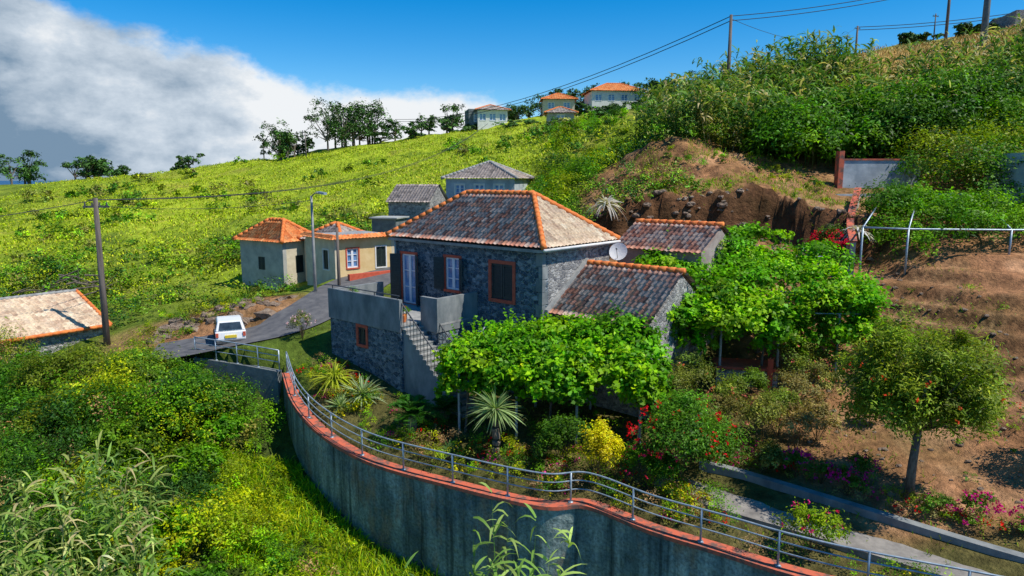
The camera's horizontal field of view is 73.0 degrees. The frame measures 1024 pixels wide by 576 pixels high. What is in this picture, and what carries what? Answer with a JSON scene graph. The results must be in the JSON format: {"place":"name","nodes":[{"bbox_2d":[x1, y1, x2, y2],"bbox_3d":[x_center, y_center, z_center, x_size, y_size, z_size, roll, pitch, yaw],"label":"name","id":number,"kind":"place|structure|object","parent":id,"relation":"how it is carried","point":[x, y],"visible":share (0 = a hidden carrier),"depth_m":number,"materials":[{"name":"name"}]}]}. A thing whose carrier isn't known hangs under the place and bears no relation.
{"place":"outdoors","nodes":[
{"label":"outdoors","id":0,"kind":"place"},
{"bbox_2d":[152,267,389,358],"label":"road","id":1,"kind":"structure","parent":0,"point":[314,304],"depth_m":35.05,"materials":[{"name":"asphalt"}]},
{"bbox_2d":[213,315,245,344],"bbox_3d":[-13.924,2.013,34.083,1.400,1.360,3.112,-4,10,-25],"label":"parked car","id":2,"kind":"object","parent":1,"relation":"on","point":[230,328],"visible":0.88,"depth_m":32.87,"materials":[{"name":"white paint"}]},
{"bbox_2d":[0,31,1023,575],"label":"hillside","id":3,"kind":"structure","parent":0,"point":[994,269],"depth_m":29.92,"materials":[{"name":"plant"}]},
{"bbox_2d":[0,328,102,365],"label":"walls","id":4,"kind":"structure","parent":3,"relation":"on","point":[50,342],"depth_m":36.66,"materials":[{"name":"grey stone"}]},
{"bbox_2d":[0,291,101,339],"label":"roof front","id":5,"kind":"structure","parent":4,"relation":"on","point":[39,314],"depth_m":37.62,"materials":[{"name":"tile"}]},
{"bbox_2d":[0,289,112,343],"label":"orange edge tiles","id":6,"kind":"object","parent":5,"relation":"attached to","point":[42,335],"visible":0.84,"depth_m":36.84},
{"bbox_2d":[12,265,120,295],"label":"dead branches","id":7,"kind":"object","parent":3,"relation":"on","point":[87,283],"visible":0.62,"depth_m":51.18,"materials":[{"name":"wood"}]},
{"bbox_2d":[0,430,191,575],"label":"giant reeds","id":8,"kind":"object","parent":3,"relation":"on","point":[112,524],"visible":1,"depth_m":19.91,"materials":[{"name":"green plant"}]},
{"bbox_2d":[82,198,110,345],"bbox_3d":[-21.509,-0.302,36.431,1.201,8.803,0.342,-3,9,-18],"label":"utility pole","id":9,"kind":"object","parent":3,"relation":"on","point":[103,298],"visible":0.92,"depth_m":36.22,"materials":[{"name":"brown wood"}]},
{"bbox_2d":[0,0,1008,216],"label":"power lines","id":10,"kind":"object","parent":9,"relation":"attached to","point":[517,103],"visible":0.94,"depth_m":59.25,"materials":[{"name":"metal"}]},
{"bbox_2d":[0,338,252,575],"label":"broadleaf bush","id":11,"kind":"object","parent":3,"relation":"on","point":[68,356],"visible":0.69,"depth_m":27.41,"materials":[{"name":"green plant"}]},
{"bbox_2d":[0,316,359,575],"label":"green shrubs","id":12,"kind":"object","parent":3,"relation":"on","point":[114,402],"visible":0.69,"depth_m":25.62,"materials":[{"name":"green plant"}]},
{"bbox_2d":[194,357,281,403],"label":"bridge parapet","id":13,"kind":"structure","parent":3,"relation":"on","point":[270,379],"depth_m":31.45,"materials":[{"name":"concrete"}]},
{"bbox_2d":[194,336,281,371],"bbox_3d":[-12.613,3.011,31.702,4.743,1.316,0.224,3,9,17],"label":"lane railing","id":14,"kind":"object","parent":13,"relation":"on","point":[236,354],"visible":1,"depth_m":31.65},
{"bbox_2d":[232,217,309,288],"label":"orange roof cottage","id":15,"kind":"structure","parent":3,"relation":"on","point":[271,247],"depth_m":47.39,"materials":[{"name":"grey paint"}]},
{"bbox_2d":[0,116,634,298],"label":"hill grass","id":16,"kind":"structure","parent":3,"relation":"on","point":[306,199],"depth_m":86.91,"materials":[{"name":"green plant"}]},
{"bbox_2d":[310,191,326,291],"bbox_3d":[-10.621,-2.183,38.427,1.320,6.290,0.342,7,12,39],"label":"street lamp","id":17,"kind":"object","parent":3,"relation":"on","point":[313,248],"visible":0.9,"depth_m":38.63,"materials":[{"name":"metal"}]},
{"bbox_2d":[178,440,466,575],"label":"wild grass","id":18,"kind":"structure","parent":3,"relation":"on","point":[302,527],"depth_m":24.72,"materials":[{"name":"green plant"}]},
{"bbox_2d":[297,221,364,280],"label":"cream cottage","id":19,"kind":"structure","parent":3,"relation":"on","point":[332,226],"depth_m":47.41,"materials":[{"name":"tile"}]},
{"bbox_2d":[305,360,357,408],"bbox_3d":[-7.480,3.902,28.938,2.560,1.854,2.589,0,9,0],"label":"dragon palm","id":20,"kind":"object","parent":3,"relation":"on","point":[334,377],"visible":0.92,"depth_m":28.70,"materials":[{"name":"green plant"}]},
{"bbox_2d":[305,236,394,284],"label":"walls","id":21,"kind":"structure","parent":3,"relation":"on","point":[322,276],"depth_m":43.78,"materials":[{"name":"beige paint"}]},
{"bbox_2d":[0,107,708,326],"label":"hillside shrubs","id":22,"kind":"object","parent":3,"relation":"on","point":[33,272],"visible":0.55,"depth_m":56.37,"materials":[{"name":"green plant"}]},
{"bbox_2d":[337,374,389,407],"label":"agave plant","id":23,"kind":"object","parent":3,"relation":"on","point":[365,387],"visible":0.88,"depth_m":28.12,"materials":[{"name":"green plant"}]},
{"bbox_2d":[339,236,391,276],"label":"side wall","id":24,"kind":"structure","parent":3,"relation":"on","point":[366,245],"depth_m":43.55,"materials":[{"name":"yellow paint"}]},
{"bbox_2d":[369,216,408,236],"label":"flat roof shed","id":25,"kind":"structure","parent":3,"relation":"on","point":[383,224],"depth_m":50.37,"materials":[{"name":"concrete"}]},
{"bbox_2d":[331,284,474,407],"bbox_3d":[-4.732,2.277,29.439,8.114,4.252,1.203,8,12,39],"label":"stair railing","id":26,"kind":"object","parent":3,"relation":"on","point":[424,337],"visible":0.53,"depth_m":28.10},
{"bbox_2d":[331,318,476,391],"bbox_3d":[-4.905,3.409,31.278,5.900,4.480,3.480,8,12,40],"label":"terrace base","id":27,"kind":"object","parent":3,"relation":"on","point":[382,357],"visible":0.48,"depth_m":29.60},
{"bbox_2d":[328,282,477,332],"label":"parapets","id":28,"kind":"object","parent":27,"relation":"on","point":[377,310],"visible":0.96,"depth_m":29.39,"materials":[{"name":"concrete"}]},
{"bbox_2d":[400,303,477,326],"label":"terrace floor","id":29,"kind":"structure","parent":27,"relation":"on","point":[415,312],"depth_m":30.00,"materials":[{"name":"concrete"}]},
{"bbox_2d":[377,394,447,436],"bbox_3d":[-3.670,4.824,25.706,2.292,1.697,2.395,7,11,37],"label":"cycad palm","id":30,"kind":"object","parent":3,"relation":"on","point":[413,407],"visible":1,"depth_m":25.50,"materials":[{"name":"green plant"}]},
{"bbox_2d":[386,184,447,220],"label":"tiled shed","id":31,"kind":"structure","parent":3,"relation":"on","point":[411,201],"depth_m":53.64,"materials":[{"name":"tile"}]},
{"bbox_2d":[403,327,477,417],"bbox_3d":[-2.875,3.743,28.054,3.400,3.828,0.980,8,12,40],"label":"stair mass","id":32,"kind":"object","parent":3,"relation":"on","point":[419,378],"visible":0.19,"depth_m":28.21,"materials":[{"name":"concrete"}]},
{"bbox_2d":[402,325,479,415],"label":"stair treads","id":33,"kind":"object","parent":32,"relation":"on","point":[463,406],"visible":0.52,"depth_m":27.92,"materials":[{"name":"concrete"}]},
{"bbox_2d":[426,395,461,419],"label":"shrub","id":34,"kind":"object","parent":3,"relation":"on","point":[444,402],"visible":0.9,"depth_m":26.63,"materials":[{"name":"green plant"}]},
{"bbox_2d":[396,241,548,397],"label":"stone walls","id":35,"kind":"structure","parent":3,"relation":"on","point":[474,269],"depth_m":29.89,"materials":[{"name":"stone"}]},
{"bbox_2d":[390,253,417,306],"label":"open shutters","id":36,"kind":"object","parent":35,"relation":"attached to","point":[395,271],"visible":0.94,"depth_m":33.25,"materials":[{"name":"wood"}]},
{"bbox_2d":[405,255,415,301],"bbox_3d":[-4.813,-0.449,33.105,1.000,2.370,0.030,8,12,40],"label":"glass","id":37,"kind":"object","parent":35,"relation":"on","point":[407,277],"visible":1,"depth_m":33.13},
{"bbox_2d":[434,257,461,292],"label":"open shutters","id":38,"kind":"object","parent":35,"relation":"attached to","point":[438,272],"visible":1,"depth_m":31.26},
{"bbox_2d":[388,236,614,253],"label":"eave slab","id":39,"kind":"structure","parent":35,"relation":"on","point":[478,245],"depth_m":29.78,"materials":[{"name":"concrete"}]},
{"bbox_2d":[385,189,620,249],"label":"ridge tiles","id":40,"kind":"object","parent":39,"relation":"on","point":[537,214],"visible":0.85,"depth_m":30.96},
{"bbox_2d":[389,193,542,247],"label":"roof slope","id":41,"kind":"structure","parent":40,"relation":"attached to","point":[508,219],"depth_m":30.77,"materials":[{"name":"tile"}]},
{"bbox_2d":[537,196,616,247],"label":"roof slope","id":42,"kind":"structure","parent":40,"relation":"attached to","point":[561,227],"depth_m":29.66,"materials":[{"name":"tile"}]},
{"bbox_2d":[488,259,515,304],"bbox_3d":[-0.432,-0.260,29.132,1.500,1.800,0.070,8,12,40],"label":"surround","id":43,"kind":"object","parent":35,"relation":"attached to","point":[490,298],"visible":1,"depth_m":29.07,"materials":[{"name":"red paint"}]},
{"bbox_2d":[492,263,511,299],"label":"shutters","id":44,"kind":"object","parent":43,"relation":"attached to","point":[501,281],"visible":1,"depth_m":29.20,"materials":[{"name":"wood"}]},
{"bbox_2d":[536,254,547,400],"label":"quoins","id":45,"kind":"object","parent":35,"relation":"attached to","point":[541,283],"visible":0.38,"depth_m":27.82,"materials":[{"name":"stone"}]},
{"bbox_2d":[124,144,829,346],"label":"bank plants","id":46,"kind":"object","parent":3,"relation":"on","point":[269,292],"visible":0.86,"depth_m":38.75,"materials":[{"name":"green plant"}]},
{"bbox_2d":[446,179,514,198],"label":"walls","id":47,"kind":"structure","parent":3,"relation":"on","point":[489,183],"depth_m":57.11,"materials":[{"name":"grey paint"}]},
{"bbox_2d":[463,385,524,458],"bbox_3d":[-0.559,4.652,23.730,2.337,2.914,2.353,0,9,0],"label":"yucca palm","id":48,"kind":"object","parent":3,"relation":"on","point":[494,410],"visible":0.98,"depth_m":23.57,"materials":[{"name":"green plant"}]},
{"bbox_2d":[0,17,1000,183],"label":"distant trees","id":49,"kind":"object","parent":3,"relation":"on","point":[100,164],"visible":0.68,"depth_m":136.00,"materials":[{"name":"green plant"}]},
{"bbox_2d":[497,164,533,177],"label":"roof slope","id":50,"kind":"structure","parent":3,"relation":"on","point":[518,174],"depth_m":59.62,"materials":[{"name":"grey tile"}]},
{"bbox_2d":[440,160,534,179],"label":"ridge tiles","id":51,"kind":"object","parent":50,"relation":"attached to","point":[493,163],"visible":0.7,"depth_m":58.55,"materials":[{"name":"tile"}]},
{"bbox_2d":[445,163,513,177],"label":"roof slope","id":52,"kind":"structure","parent":51,"relation":"attached to","point":[488,170],"depth_m":57.61,"materials":[{"name":"grey tile"}]},
{"bbox_2d":[468,482,583,575],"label":"giant reeds","id":53,"kind":"object","parent":3,"relation":"on","point":[502,561],"visible":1,"depth_m":17.21,"materials":[{"name":"green plant"}]},
{"bbox_2d":[283,382,778,575],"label":"retaining wall","id":54,"kind":"structure","parent":3,"relation":"on","point":[433,525],"depth_m":22.31,"materials":[{"name":"concrete"}]},
{"bbox_2d":[282,372,832,575],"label":"coping","id":55,"kind":"object","parent":54,"relation":"on","point":[313,423],"visible":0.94,"depth_m":21.11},
{"bbox_2d":[285,351,1001,575],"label":"metal railing","id":56,"kind":"object","parent":55,"relation":"on","point":[777,564],"depth_m":20.01,"materials":[{"name":"metal"}]},
{"bbox_2d":[431,300,680,443],"bbox_3d":[1.656,3.126,25.700,9.107,5.039,5.345,2,9,14],"label":"grapevine pergola","id":57,"kind":"object","parent":3,"relation":"on","point":[538,355],"visible":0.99,"depth_m":24.40,"materials":[{"name":"green plant"}]},
{"bbox_2d":[539,93,577,115],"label":"cream hill villa","id":58,"kind":"object","parent":3,"relation":"on","point":[551,101],"visible":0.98,"depth_m":145.78,"materials":[{"name":"paint"}]},
{"bbox_2d":[542,106,578,123],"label":"hill shed","id":59,"kind":"structure","parent":3,"relation":"on","point":[560,112],"depth_m":116.99,"materials":[{"name":"grey paint"}]},
{"bbox_2d":[530,412,596,460],"bbox_3d":[1.751,4.990,23.158,2.371,1.969,2.208,0,9,0],"label":"green bush","id":60,"kind":"object","parent":3,"relation":"on","point":[551,431],"visible":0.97,"depth_m":22.62,"materials":[{"name":"green plant"}]},
{"bbox_2d":[548,245,609,379],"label":"gable wall","id":61,"kind":"structure","parent":3,"relation":"on","point":[563,266],"depth_m":28.84,"materials":[{"name":"grey stone"}]},
{"bbox_2d":[146,188,1023,508],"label":"bank rocks","id":62,"kind":"object","parent":3,"relation":"on","point":[208,320],"visible":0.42,"depth_m":36.73,"materials":[{"name":"stone"}]},
{"bbox_2d":[576,417,627,481],"bbox_3d":[2.866,5.179,21.662,1.720,2.303,1.783,0,9,0],"label":"yellow bush","id":63,"kind":"object","parent":3,"relation":"on","point":[599,427],"visible":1,"depth_m":21.54,"materials":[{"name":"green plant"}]},
{"bbox_2d":[581,83,643,109],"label":"white hill villa","id":64,"kind":"object","parent":3,"relation":"on","point":[605,94],"visible":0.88,"depth_m":144.21,"materials":[{"name":"paint"}]},
{"bbox_2d":[545,258,702,419],"bbox_3d":[4.777,2.235,28.655,4.680,6.620,5.157,8,12,40],"label":"stone annex","id":65,"kind":"object","parent":3,"relation":"on","point":[589,287],"visible":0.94,"depth_m":27.23,"materials":[{"name":"tile"}]},
{"bbox_2d":[616,438,685,491],"bbox_3d":[4.197,5.421,21.471,2.086,1.966,2.059,0,9,0],"label":"hibiscus bush","id":66,"kind":"object","parent":3,"relation":"on","point":[643,457],"visible":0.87,"depth_m":21.06,"materials":[{"name":"green plant"}]},
{"bbox_2d":[523,62,788,211],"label":"slope shrubs","id":67,"kind":"object","parent":3,"relation":"on","point":[573,170],"visible":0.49,"depth_m":52.85,"materials":[{"name":"green plant"}]},
{"bbox_2d":[293,150,1022,565],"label":"garden weeds","id":68,"kind":"object","parent":3,"relation":"on","point":[807,396],"visible":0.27,"depth_m":25.78,"materials":[{"name":"green plant"}]},
{"bbox_2d":[295,283,1023,575],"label":"garden underplanting","id":69,"kind":"object","parent":3,"relation":"on","point":[682,487],"visible":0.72,"depth_m":22.33,"materials":[{"name":"green plant"}]},
{"bbox_2d":[617,218,736,351],"bbox_3d":[7.484,-0.053,31.837,4.340,6.144,4.118,8,12,40],"label":"plastered annex","id":70,"kind":"object","parent":3,"relation":"on","point":[687,238],"visible":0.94,"depth_m":30.41,"materials":[{"name":"tile"}]},
{"bbox_2d":[666,358,716,412],"bbox_3d":[6.286,3.824,25.449,2.999,2.286,2.458,0,9,0],"label":"thin bush","id":71,"kind":"object","parent":3,"relation":"on","point":[683,381],"visible":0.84,"depth_m":25.08,"materials":[{"name":"green plant"}]},
{"bbox_2d":[671,350,716,397],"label":"thin bush","id":72,"kind":"object","parent":3,"relation":"on","point":[694,359],"visible":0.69,"depth_m":26.34,"materials":[{"name":"green plant"}]},
{"bbox_2d":[626,384,764,477],"bbox_3d":[5.646,4.709,21.707,4.020,3.062,3.992,0,9,0],"label":"hibiscus bush","id":73,"kind":"object","parent":3,"relation":"on","point":[699,436],"visible":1,"depth_m":21.02,"materials":[{"name":"green plant"}]},
{"bbox_2d":[590,136,850,206],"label":"bank weeds","id":74,"kind":"object","parent":3,"relation":"on","point":[808,189],"visible":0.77,"depth_m":40.47,"materials":[{"name":"green plant"}]},
{"bbox_2d":[698,386,757,424],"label":"thin bush","id":75,"kind":"object","parent":3,"relation":"on","point":[732,406],"visible":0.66,"depth_m":23.89,"materials":[{"name":"green plant"}]},
{"bbox_2d":[709,368,750,415],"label":"thin bush","id":76,"kind":"object","parent":3,"relation":"on","point":[725,387],"visible":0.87,"depth_m":25.33,"materials":[{"name":"green plant"}]},
{"bbox_2d":[713,357,779,387],"bbox_3d":[9.327,3.898,27.805,2.420,2.600,1.460,2,9,13],"label":"stone cistern","id":77,"kind":"object","parent":3,"relation":"on","point":[768,368],"visible":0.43,"depth_m":27.25,"materials":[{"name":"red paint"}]},
{"bbox_2d":[725,366,773,399],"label":"thin bush","id":78,"kind":"object","parent":3,"relation":"on","point":[758,378],"visible":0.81,"depth_m":25.82,"materials":[{"name":"green plant"}]},
{"bbox_2d":[735,389,791,450],"bbox_3d":[8.347,4.497,23.103,1.851,2.196,1.993,4,10,24],"label":"thin bush","id":79,"kind":"object","parent":3,"relation":"on","point":[773,412],"visible":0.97,"depth_m":22.93,"materials":[{"name":"green plant"}]},
{"bbox_2d":[631,220,897,380],"bbox_3d":[10.139,0.656,29.831,10.446,6.879,8.906,0,9,0],"label":"grapevine pergola","id":80,"kind":"object","parent":3,"relation":"on","point":[730,301],"visible":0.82,"depth_m":26.94,"materials":[{"name":"green plant"}]},
{"bbox_2d":[752,438,786,472],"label":"thin bush","id":81,"kind":"object","parent":3,"relation":"on","point":[774,454],"visible":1,"depth_m":21.69,"materials":[{"name":"green plant"}]},
{"bbox_2d":[756,382,801,441],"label":"thin bush","id":82,"kind":"object","parent":3,"relation":"on","point":[785,396],"visible":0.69,"depth_m":23.56,"materials":[{"name":"green plant"}]},
{"bbox_2d":[765,339,821,383],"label":"thin bush","id":83,"kind":"object","parent":3,"relation":"on","point":[799,364],"visible":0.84,"depth_m":26.27,"materials":[{"name":"green plant"}]},
{"bbox_2d":[777,446,815,476],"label":"bougainvillea","id":84,"kind":"object","parent":3,"relation":"on","point":[798,458],"visible":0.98,"depth_m":21.59,"materials":[{"name":"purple plant"}]},
{"bbox_2d":[771,368,829,410],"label":"thin bush","id":85,"kind":"object","parent":3,"relation":"on","point":[804,390],"visible":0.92,"depth_m":24.52,"materials":[{"name":"green plant"}]},
{"bbox_2d":[774,397,834,452],"bbox_3d":[9.447,4.644,22.657,1.723,1.869,1.978,-2,9,-13],"label":"thin bush","id":86,"kind":"object","parent":3,"relation":"on","point":[801,414],"visible":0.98,"depth_m":22.32,"materials":[{"name":"green plant"}]},
{"bbox_2d":[771,499,853,552],"bbox_3d":[7.922,6.419,18.393,1.541,1.675,1.816,-6,11,-33],"label":"orchard bush","id":87,"kind":"object","parent":3,"relation":"on","point":[817,519],"visible":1,"depth_m":18.06,"materials":[{"name":"green plant"}]},
{"bbox_2d":[803,457,837,483],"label":"bougainvillea","id":88,"kind":"object","parent":3,"relation":"on","point":[825,467],"visible":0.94,"depth_m":21.14,"materials":[{"name":"green plant"}]},
{"bbox_2d":[797,396,846,440],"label":"thin bush","id":89,"kind":"object","parent":3,"relation":"on","point":[822,411],"visible":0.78,"depth_m":23.04,"materials":[{"name":"green plant"}]},
{"bbox_2d":[627,13,1023,166],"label":"hillside reeds","id":90,"kind":"object","parent":3,"relation":"on","point":[739,98],"visible":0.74,"depth_m":50.03,"materials":[{"name":"green plant"}]},
{"bbox_2d":[800,219,850,257],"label":"bougainvillea","id":91,"kind":"object","parent":3,"relation":"on","point":[830,233],"visible":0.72,"depth_m":33.05,"materials":[{"name":"red plant"}]},
{"bbox_2d":[803,358,849,402],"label":"thin bush","id":92,"kind":"object","parent":3,"relation":"on","point":[823,378],"visible":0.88,"depth_m":25.09,"materials":[{"name":"green plant"}]},
{"bbox_2d":[801,338,854,372],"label":"thin bush","id":93,"kind":"object","parent":3,"relation":"on","point":[820,352],"visible":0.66,"depth_m":26.63,"materials":[{"name":"green plant"}]},
{"bbox_2d":[642,51,1023,193],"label":"broadleaf thicket","id":94,"kind":"object","parent":3,"relation":"on","point":[982,114],"visible":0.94,"depth_m":42.70,"materials":[{"name":"green plant"}]},
{"bbox_2d":[825,463,870,495],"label":"bougainvillea","id":95,"kind":"object","parent":3,"relation":"on","point":[843,473],"visible":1,"depth_m":20.49,"materials":[{"name":"purple plant"}]},
{"bbox_2d":[845,197,859,276],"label":"wall","id":96,"kind":"structure","parent":3,"relation":"on","point":[850,247],"depth_m":32.86,"materials":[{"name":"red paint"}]},
{"bbox_2d":[847,188,860,242],"bbox_3d":[17.649,-3.890,35.780,0.563,2.490,7.403,4,10,26],"label":"coping","id":97,"kind":"object","parent":96,"relation":"on","point":[852,236],"visible":0.91,"depth_m":35.59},
{"bbox_2d":[699,459,1023,563],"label":"concrete wall","id":98,"kind":"structure","parent":3,"relation":"on","point":[885,517],"depth_m":19.60,"materials":[{"name":"concrete"}]},
{"bbox_2d":[843,449,882,484],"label":"bougainvillea","id":99,"kind":"object","parent":3,"relation":"on","point":[856,457],"visible":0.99,"depth_m":20.79,"materials":[{"name":"green plant"}]},
{"bbox_2d":[842,160,920,187],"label":"wall","id":100,"kind":"structure","parent":3,"relation":"on","point":[859,172],"depth_m":41.04,"materials":[{"name":"grey paint"}]},
{"bbox_2d":[834,151,919,187],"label":"coping","id":101,"kind":"object","parent":100,"relation":"on","point":[839,169],"visible":0.64,"depth_m":40.93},
{"bbox_2d":[756,23,1023,87],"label":"dry hill grass","id":102,"kind":"structure","parent":3,"relation":"on","point":[960,39],"depth_m":61.74,"materials":[{"name":"green plant"}]},
{"bbox_2d":[823,298,1023,500],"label":"weeping tree","id":103,"kind":"object","parent":3,"relation":"on","point":[909,383],"visible":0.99,"depth_m":18.76,"materials":[{"name":"green plant"}]},
{"bbox_2d":[849,174,1023,257],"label":"orchard bushes","id":104,"kind":"object","parent":3,"relation":"on","point":[968,209],"visible":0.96,"depth_m":33.97,"materials":[{"name":"green plant"}]},
{"bbox_2d":[914,490,963,516],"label":"bougainvillea","id":105,"kind":"object","parent":3,"relation":"on","point":[941,499],"visible":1,"depth_m":19.12,"materials":[{"name":"green plant"}]},
{"bbox_2d":[858,193,1023,277],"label":"metal trellis","id":106,"kind":"object","parent":3,"relation":"on","point":[1010,229],"visible":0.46,"depth_m":31.81,"materials":[{"name":"metal"}]},
{"bbox_2d":[955,489,1006,517],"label":"bougainvillea","id":107,"kind":"object","parent":3,"relation":"on","point":[969,499],"visible":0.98,"depth_m":18.63,"materials":[{"name":"pink plant"}]},
{"bbox_2d":[984,153,1023,213],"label":"concrete shed","id":108,"kind":"structure","parent":3,"relation":"on","point":[1017,174],"depth_m":36.20,"materials":[{"name":"blue paint"}]},
{"bbox_2d":[0,0,1023,180],"label":"sky","id":109,"kind":"structure","parent":0,"point":[139,85],"materials":[{"name":"blue"}]},
{"bbox_2d":[652,478,988,575],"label":"garden path","id":110,"kind":"structure","parent":0,"point":[755,511],"depth_m":18.65,"materials":[{"name":"concrete"}]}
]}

